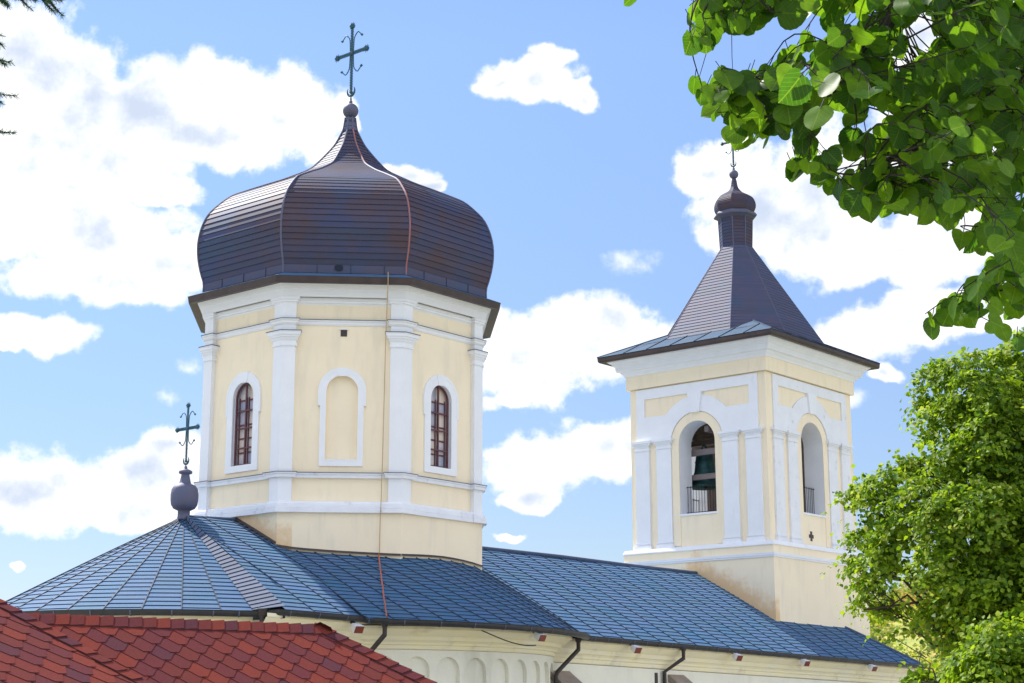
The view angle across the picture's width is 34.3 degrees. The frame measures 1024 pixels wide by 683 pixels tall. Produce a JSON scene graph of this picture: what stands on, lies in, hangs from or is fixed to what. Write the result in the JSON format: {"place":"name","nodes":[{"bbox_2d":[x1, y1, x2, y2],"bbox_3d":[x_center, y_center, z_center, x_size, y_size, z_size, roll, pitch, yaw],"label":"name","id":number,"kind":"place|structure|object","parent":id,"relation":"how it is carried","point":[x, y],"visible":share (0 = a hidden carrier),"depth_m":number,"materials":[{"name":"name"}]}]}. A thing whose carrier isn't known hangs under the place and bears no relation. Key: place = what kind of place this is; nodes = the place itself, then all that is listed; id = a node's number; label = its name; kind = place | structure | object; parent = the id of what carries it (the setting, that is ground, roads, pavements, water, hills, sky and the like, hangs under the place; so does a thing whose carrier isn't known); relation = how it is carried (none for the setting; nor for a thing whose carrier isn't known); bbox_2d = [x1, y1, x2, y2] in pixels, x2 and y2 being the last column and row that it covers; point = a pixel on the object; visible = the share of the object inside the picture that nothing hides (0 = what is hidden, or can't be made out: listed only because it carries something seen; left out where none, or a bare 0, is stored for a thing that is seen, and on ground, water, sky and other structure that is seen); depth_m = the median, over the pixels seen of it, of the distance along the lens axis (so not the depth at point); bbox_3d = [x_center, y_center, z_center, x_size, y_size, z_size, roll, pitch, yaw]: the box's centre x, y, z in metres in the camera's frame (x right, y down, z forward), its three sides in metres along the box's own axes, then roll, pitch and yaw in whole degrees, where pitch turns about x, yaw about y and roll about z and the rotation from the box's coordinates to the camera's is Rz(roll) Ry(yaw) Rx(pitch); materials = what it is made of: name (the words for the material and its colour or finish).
{"place":"outdoors","nodes":[
{"label":"outdoors","id":0,"kind":"place"},
{"bbox_2d":[0,0,1023,600],"label":"sky","id":1,"kind":"structure","parent":0,"point":[576,130],"materials":[{"name":"blue"}]},
{"bbox_2d":[873,604,945,669],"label":"hillside","id":2,"kind":"structure","parent":0,"point":[910,643],"depth_m":249.45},
{"bbox_2d":[869,580,951,679],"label":"wood","id":3,"kind":"object","parent":2,"relation":"on","point":[902,591],"visible":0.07,"depth_m":234.01,"materials":[{"name":"plant"}]},
{"label":"courtyard paving","id":4,"kind":"structure","parent":0,"visible":0},
{"bbox_2d":[0,0,65,136],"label":"spruce tree","id":5,"kind":"object","parent":4,"relation":"on","point":[4,3],"visible":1,"depth_m":8.29,"materials":[{"name":"green plant"}]},
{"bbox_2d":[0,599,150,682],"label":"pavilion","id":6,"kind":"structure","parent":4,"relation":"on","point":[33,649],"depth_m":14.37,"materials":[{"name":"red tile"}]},
{"bbox_2d":[24,612,437,682],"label":"red roof building","id":7,"kind":"structure","parent":4,"relation":"on","point":[161,650],"depth_m":16.82,"materials":[{"name":"red tile"}]},
{"bbox_2d":[6,22,925,682],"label":"church","id":8,"kind":"structure","parent":4,"relation":"on","point":[744,374],"depth_m":45.52,"materials":[{"name":"beige paint"}]},
{"bbox_2d":[225,372,261,473],"bbox_3d":[-7.211,2.172,44.792,1.390,2.730,0.217,-11,-17,39],"label":"window","id":9,"kind":"structure","parent":8,"relation":"in","point":[247,448],"depth_m":44.85,"materials":[{"name":"white paint"}]},
{"bbox_2d":[350,621,364,633],"bbox_3d":[-3.748,6.747,39.265,0.511,0.318,0.268,-11,-17,39],"label":"floodlight","id":10,"kind":"object","parent":8,"relation":"attached to","point":[356,628],"visible":1,"depth_m":39.14,"materials":[{"name":"white plastic"}]},
{"bbox_2d":[353,129,410,616],"bbox_3d":[-3.385,0.151,44.595,1.003,14.768,6.982,3,-13,-14],"label":"lightning conductor","id":11,"kind":"object","parent":8,"relation":"attached to","point":[384,393],"visible":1,"depth_m":43.94,"materials":[{"name":"orange metal"}]},
{"bbox_2d":[423,375,458,476],"bbox_3d":[-1.993,2.266,45.232,0.217,2.730,1.390,-11,-17,39],"label":"window","id":12,"kind":"structure","parent":8,"relation":"in","point":[435,401],"depth_m":45.32,"materials":[{"name":"white paint"}]},
{"bbox_2d":[481,630,535,645],"bbox_3d":[-0.045,7.393,41.342,0.094,0.342,1.941,-12,-18,43],"label":"loose cable","id":13,"kind":"object","parent":8,"relation":"attached to","point":[507,641],"visible":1,"depth_m":41.20,"materials":[{"name":"black metal"}]},
{"bbox_2d":[533,632,546,641],"bbox_3d":[0.619,7.466,42.177,0.499,0.318,0.258,-11,-17,39],"label":"floodlight","id":14,"kind":"object","parent":8,"relation":"attached to","point":[537,636],"visible":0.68,"depth_m":42.03,"materials":[{"name":"white plastic"}]},
{"bbox_2d":[630,645,641,652],"bbox_3d":[3.462,8.785,47.592,0.511,0.318,0.268,-11,-17,39],"label":"floodlight","id":15,"kind":"object","parent":8,"relation":"attached to","point":[635,649],"visible":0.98,"depth_m":47.46,"materials":[{"name":"white plastic"}]},
{"bbox_2d":[692,444,715,489],"bbox_3d":[7.346,4.770,63.224,1.320,1.735,1.320,-11,-17,39],"label":"bell","id":16,"kind":"object","parent":8,"relation":"hanging from","point":[704,464],"visible":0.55,"depth_m":62.91,"materials":[{"name":"green metal"}]},
{"bbox_2d":[731,653,742,660],"bbox_3d":[6.905,9.767,51.567,0.511,0.318,0.268,-11,-17,39],"label":"floodlight","id":17,"kind":"object","parent":8,"relation":"attached to","point":[737,657],"visible":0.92,"depth_m":51.44,"materials":[{"name":"white plastic"}]},
{"bbox_2d":[800,659,810,665],"bbox_3d":[9.545,10.527,54.612,0.511,0.318,0.268,-11,-17,39],"label":"floodlight","id":18,"kind":"object","parent":8,"relation":"attached to","point":[804,662],"visible":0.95,"depth_m":54.48,"materials":[{"name":"white plastic"}]},
{"bbox_2d":[866,664,877,670],"bbox_3d":[12.506,11.372,58.030,0.511,0.318,0.268,-11,-17,39],"label":"floodlight","id":19,"kind":"object","parent":8,"relation":"attached to","point":[871,667],"visible":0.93,"depth_m":57.90,"materials":[{"name":"white plastic"}]},
{"bbox_2d":[624,0,1023,352],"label":"linden tree","id":20,"kind":"object","parent":4,"relation":"on","point":[954,94],"visible":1,"depth_m":4.41,"materials":[{"name":"green plant"}]},
{"bbox_2d":[820,327,1023,669],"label":"linden tree","id":21,"kind":"object","parent":4,"relation":"on","point":[954,510],"visible":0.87,"depth_m":24.40,"materials":[{"name":"green plant"}]},
{"bbox_2d":[892,600,1023,682],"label":"young tree","id":22,"kind":"object","parent":4,"relation":"on","point":[997,656],"visible":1,"depth_m":21.59,"materials":[{"name":"green plant"}]}
]}

